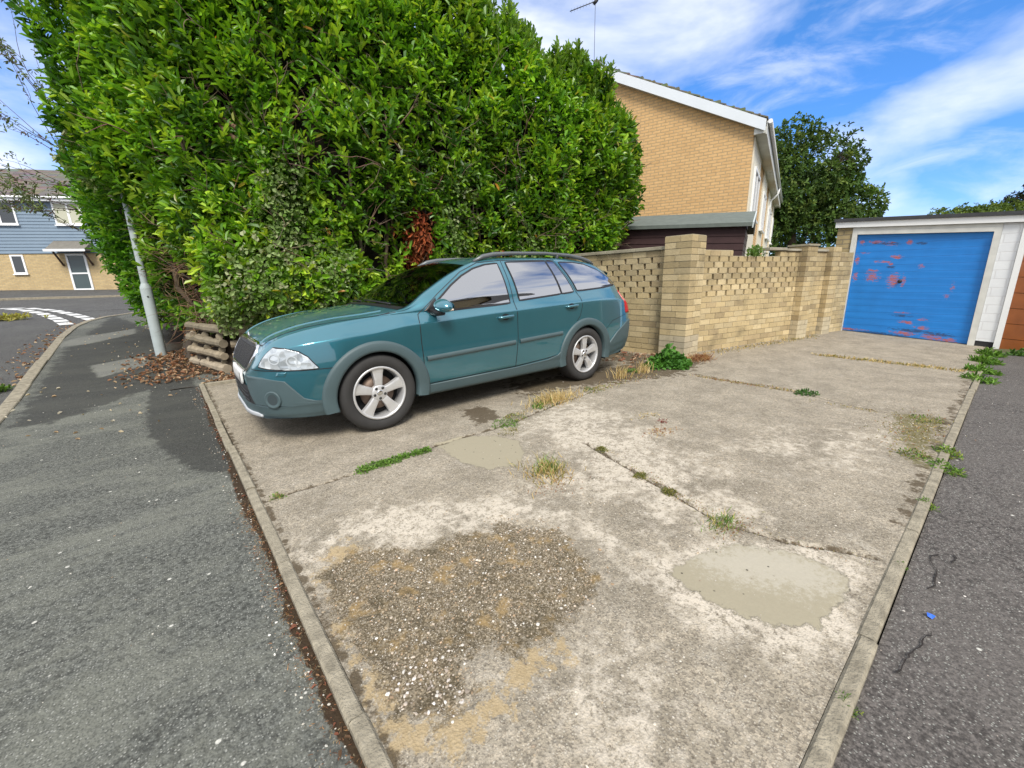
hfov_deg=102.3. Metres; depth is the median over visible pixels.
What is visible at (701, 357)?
dead plant
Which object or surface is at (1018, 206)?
background tree
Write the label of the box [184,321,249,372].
log edging
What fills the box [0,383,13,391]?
edging weed
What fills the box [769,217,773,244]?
window
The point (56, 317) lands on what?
road markings
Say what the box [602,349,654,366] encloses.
fallen leaves
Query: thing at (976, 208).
background tree
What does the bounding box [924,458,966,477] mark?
edging weed
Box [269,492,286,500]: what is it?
clover weed
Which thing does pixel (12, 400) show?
kerb
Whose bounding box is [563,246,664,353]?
brick wall
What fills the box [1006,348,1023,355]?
dandelion
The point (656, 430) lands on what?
dry weed
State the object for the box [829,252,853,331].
brick wall
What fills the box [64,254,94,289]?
door
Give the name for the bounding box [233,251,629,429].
estate car
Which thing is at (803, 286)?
brick pillar
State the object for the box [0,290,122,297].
pavement
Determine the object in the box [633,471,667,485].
moss
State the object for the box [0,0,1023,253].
sky
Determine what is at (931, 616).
plastic scrap
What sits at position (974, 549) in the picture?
loose gravel
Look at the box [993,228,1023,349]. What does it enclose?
garage
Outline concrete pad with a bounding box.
[206,330,988,767]
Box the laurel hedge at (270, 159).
[4,0,650,362]
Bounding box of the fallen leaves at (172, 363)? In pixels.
[108,321,224,387]
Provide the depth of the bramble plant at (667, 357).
5.73 m
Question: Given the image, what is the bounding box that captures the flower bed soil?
[170,321,251,389]
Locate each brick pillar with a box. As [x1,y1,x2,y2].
[658,234,706,356]
[788,244,820,338]
[815,247,841,333]
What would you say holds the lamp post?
on the pavement at (96, 666)
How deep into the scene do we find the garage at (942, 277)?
7.86 m
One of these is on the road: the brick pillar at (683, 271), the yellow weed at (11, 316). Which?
the yellow weed at (11, 316)
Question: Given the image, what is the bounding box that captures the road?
[0,297,139,404]
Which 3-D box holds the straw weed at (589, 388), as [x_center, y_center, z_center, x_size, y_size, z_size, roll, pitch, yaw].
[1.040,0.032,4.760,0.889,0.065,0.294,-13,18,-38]
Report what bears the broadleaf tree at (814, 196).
on the ground at (850, 653)
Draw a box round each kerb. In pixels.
[0,295,123,300]
[0,312,133,423]
[199,383,393,767]
[204,379,236,386]
[800,366,984,767]
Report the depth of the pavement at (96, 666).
1.75 m
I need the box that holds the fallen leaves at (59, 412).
[3,324,195,438]
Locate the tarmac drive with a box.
[833,353,1023,767]
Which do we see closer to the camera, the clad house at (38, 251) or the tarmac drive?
the tarmac drive
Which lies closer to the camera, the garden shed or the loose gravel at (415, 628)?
the loose gravel at (415, 628)
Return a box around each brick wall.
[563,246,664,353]
[697,247,801,351]
[805,249,828,335]
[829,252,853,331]
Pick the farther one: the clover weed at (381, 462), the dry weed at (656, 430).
the dry weed at (656, 430)
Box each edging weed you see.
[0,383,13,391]
[835,691,863,719]
[918,496,939,511]
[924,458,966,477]
[931,443,963,459]
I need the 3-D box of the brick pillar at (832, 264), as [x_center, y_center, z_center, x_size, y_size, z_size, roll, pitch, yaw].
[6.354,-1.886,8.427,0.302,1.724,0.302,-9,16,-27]
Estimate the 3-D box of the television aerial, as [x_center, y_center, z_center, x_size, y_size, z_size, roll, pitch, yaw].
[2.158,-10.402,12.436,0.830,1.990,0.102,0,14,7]
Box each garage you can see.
[834,210,1023,347]
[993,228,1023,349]
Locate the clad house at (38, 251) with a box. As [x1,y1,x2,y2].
[0,168,127,289]
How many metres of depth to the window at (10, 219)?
21.07 m
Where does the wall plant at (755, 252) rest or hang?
attached to the brick wall at (747, 300)
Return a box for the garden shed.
[614,211,756,255]
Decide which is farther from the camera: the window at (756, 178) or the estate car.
the window at (756, 178)
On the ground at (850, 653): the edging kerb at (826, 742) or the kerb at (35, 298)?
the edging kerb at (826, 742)
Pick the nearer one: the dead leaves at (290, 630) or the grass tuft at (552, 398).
the dead leaves at (290, 630)
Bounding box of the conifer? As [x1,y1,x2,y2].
[995,184,1023,210]
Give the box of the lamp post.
[114,150,166,355]
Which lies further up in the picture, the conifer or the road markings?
the conifer
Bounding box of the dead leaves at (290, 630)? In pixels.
[231,493,361,767]
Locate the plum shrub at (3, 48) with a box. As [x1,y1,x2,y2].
[0,0,84,232]
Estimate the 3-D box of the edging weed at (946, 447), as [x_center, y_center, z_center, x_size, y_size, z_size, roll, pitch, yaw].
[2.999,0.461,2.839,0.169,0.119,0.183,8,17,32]
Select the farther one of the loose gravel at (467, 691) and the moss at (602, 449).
the moss at (602, 449)
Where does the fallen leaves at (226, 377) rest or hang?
on the flower bed soil
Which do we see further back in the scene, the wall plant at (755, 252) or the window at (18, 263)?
the window at (18, 263)
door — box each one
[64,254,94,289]
[842,232,993,343]
[999,256,1023,349]
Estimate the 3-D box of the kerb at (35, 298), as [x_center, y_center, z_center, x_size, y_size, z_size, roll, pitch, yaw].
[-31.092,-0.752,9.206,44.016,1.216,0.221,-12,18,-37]
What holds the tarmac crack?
on the tarmac drive
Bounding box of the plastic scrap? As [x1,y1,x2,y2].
[927,612,934,618]
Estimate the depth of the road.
10.62 m
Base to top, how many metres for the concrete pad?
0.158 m
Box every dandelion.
[959,369,1000,385]
[962,362,1004,375]
[967,354,1005,365]
[973,347,1007,357]
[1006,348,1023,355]
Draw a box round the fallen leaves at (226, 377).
[201,371,235,383]
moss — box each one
[596,445,619,456]
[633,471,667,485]
[660,486,700,503]
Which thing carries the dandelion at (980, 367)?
on the tarmac drive
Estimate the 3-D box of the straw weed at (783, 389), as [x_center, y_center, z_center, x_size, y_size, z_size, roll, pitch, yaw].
[2.692,-0.008,4.763,0.213,0.055,1.378,-13,18,-38]
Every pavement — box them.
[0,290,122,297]
[0,313,364,767]
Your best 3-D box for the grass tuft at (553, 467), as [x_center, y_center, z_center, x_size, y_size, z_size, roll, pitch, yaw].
[0.238,0.538,2.631,0.550,0.105,0.593,-13,18,-38]
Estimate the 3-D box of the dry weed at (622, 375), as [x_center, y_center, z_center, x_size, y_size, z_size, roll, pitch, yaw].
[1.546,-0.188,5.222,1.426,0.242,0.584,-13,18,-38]
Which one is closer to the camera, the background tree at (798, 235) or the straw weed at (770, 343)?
the straw weed at (770, 343)
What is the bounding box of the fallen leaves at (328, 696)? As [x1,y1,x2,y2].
[195,387,365,767]
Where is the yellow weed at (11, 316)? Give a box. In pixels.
[0,312,48,320]
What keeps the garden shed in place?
on the ground at (850, 653)
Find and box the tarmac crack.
[895,554,956,672]
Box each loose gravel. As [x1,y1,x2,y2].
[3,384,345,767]
[284,382,928,767]
[309,511,614,711]
[393,650,469,716]
[880,385,1020,738]
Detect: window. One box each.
[0,201,20,225]
[9,255,29,274]
[50,202,82,225]
[750,166,760,223]
[759,191,766,233]
[765,206,771,241]
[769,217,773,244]
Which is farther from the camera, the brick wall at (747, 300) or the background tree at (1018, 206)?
the background tree at (1018, 206)
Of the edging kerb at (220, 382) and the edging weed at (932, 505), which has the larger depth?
the edging kerb at (220, 382)
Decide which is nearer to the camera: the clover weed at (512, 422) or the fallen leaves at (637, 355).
the clover weed at (512, 422)
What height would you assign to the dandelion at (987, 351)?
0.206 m
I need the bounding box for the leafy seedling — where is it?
[794,388,819,396]
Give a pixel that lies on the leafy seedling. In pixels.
(802, 391)
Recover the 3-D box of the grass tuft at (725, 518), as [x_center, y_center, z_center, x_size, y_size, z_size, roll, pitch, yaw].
[1.059,0.692,2.075,0.625,0.075,0.213,-13,18,-38]
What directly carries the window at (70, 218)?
in the clad house at (38, 251)
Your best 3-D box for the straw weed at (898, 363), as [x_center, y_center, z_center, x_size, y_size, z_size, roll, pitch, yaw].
[5.239,-0.311,5.793,0.312,0.098,1.820,-13,18,-38]
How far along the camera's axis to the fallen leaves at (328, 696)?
1.53 m
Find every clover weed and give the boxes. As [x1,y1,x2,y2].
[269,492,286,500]
[353,446,431,474]
[492,408,539,435]
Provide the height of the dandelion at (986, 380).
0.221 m
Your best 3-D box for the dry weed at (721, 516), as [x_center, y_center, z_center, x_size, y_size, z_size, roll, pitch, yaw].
[1.081,0.676,2.225,0.275,0.034,1.308,-12,17,-35]
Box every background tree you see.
[769,230,822,255]
[927,202,1013,214]
[966,196,1023,210]
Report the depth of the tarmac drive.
1.47 m
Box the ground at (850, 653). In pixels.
[208,329,1023,767]
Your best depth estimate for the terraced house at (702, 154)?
10.98 m
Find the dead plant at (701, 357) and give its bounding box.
[685,351,715,362]
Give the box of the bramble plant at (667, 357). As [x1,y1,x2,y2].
[642,343,692,369]
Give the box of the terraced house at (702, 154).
[594,59,782,255]
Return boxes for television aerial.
[570,0,597,53]
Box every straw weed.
[584,380,625,393]
[690,374,816,394]
[703,334,819,354]
[810,353,975,372]
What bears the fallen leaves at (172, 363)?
on the pavement at (96, 666)
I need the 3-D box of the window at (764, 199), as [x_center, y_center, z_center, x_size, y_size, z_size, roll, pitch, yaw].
[8.906,-6.030,14.594,0.094,1.260,1.580,8,17,32]
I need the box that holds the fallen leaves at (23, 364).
[0,320,84,385]
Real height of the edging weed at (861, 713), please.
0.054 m
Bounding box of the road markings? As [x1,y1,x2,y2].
[0,308,94,324]
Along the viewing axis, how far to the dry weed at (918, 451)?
3.18 m
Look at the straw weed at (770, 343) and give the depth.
7.40 m
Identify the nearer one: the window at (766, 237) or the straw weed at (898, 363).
the straw weed at (898, 363)
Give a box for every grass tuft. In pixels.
[507,451,590,498]
[511,387,585,409]
[694,499,759,550]
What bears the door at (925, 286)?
in the garage at (942, 277)
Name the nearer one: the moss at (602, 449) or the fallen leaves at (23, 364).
the moss at (602, 449)
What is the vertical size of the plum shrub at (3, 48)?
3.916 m
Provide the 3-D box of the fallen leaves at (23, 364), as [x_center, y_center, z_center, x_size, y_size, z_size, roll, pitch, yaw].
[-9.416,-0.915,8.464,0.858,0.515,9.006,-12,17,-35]
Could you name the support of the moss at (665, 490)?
on the concrete pad
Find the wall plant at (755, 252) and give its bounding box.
[746,244,767,256]
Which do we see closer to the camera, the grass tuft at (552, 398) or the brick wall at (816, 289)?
the grass tuft at (552, 398)
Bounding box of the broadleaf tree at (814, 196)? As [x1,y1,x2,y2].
[769,111,890,255]
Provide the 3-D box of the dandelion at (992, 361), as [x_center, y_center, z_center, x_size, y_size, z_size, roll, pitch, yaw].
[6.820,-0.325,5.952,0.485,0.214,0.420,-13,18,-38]
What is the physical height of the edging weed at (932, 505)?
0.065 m
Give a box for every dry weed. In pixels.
[606,356,654,387]
[622,464,866,560]
[631,411,682,437]
[794,398,953,461]
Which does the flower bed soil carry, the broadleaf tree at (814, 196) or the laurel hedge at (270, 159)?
the laurel hedge at (270, 159)
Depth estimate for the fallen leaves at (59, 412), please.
4.86 m
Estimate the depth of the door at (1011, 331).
7.16 m
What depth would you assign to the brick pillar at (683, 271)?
6.14 m
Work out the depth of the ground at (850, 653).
1.55 m
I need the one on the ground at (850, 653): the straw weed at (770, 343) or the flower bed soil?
the flower bed soil
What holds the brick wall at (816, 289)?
on the concrete pad

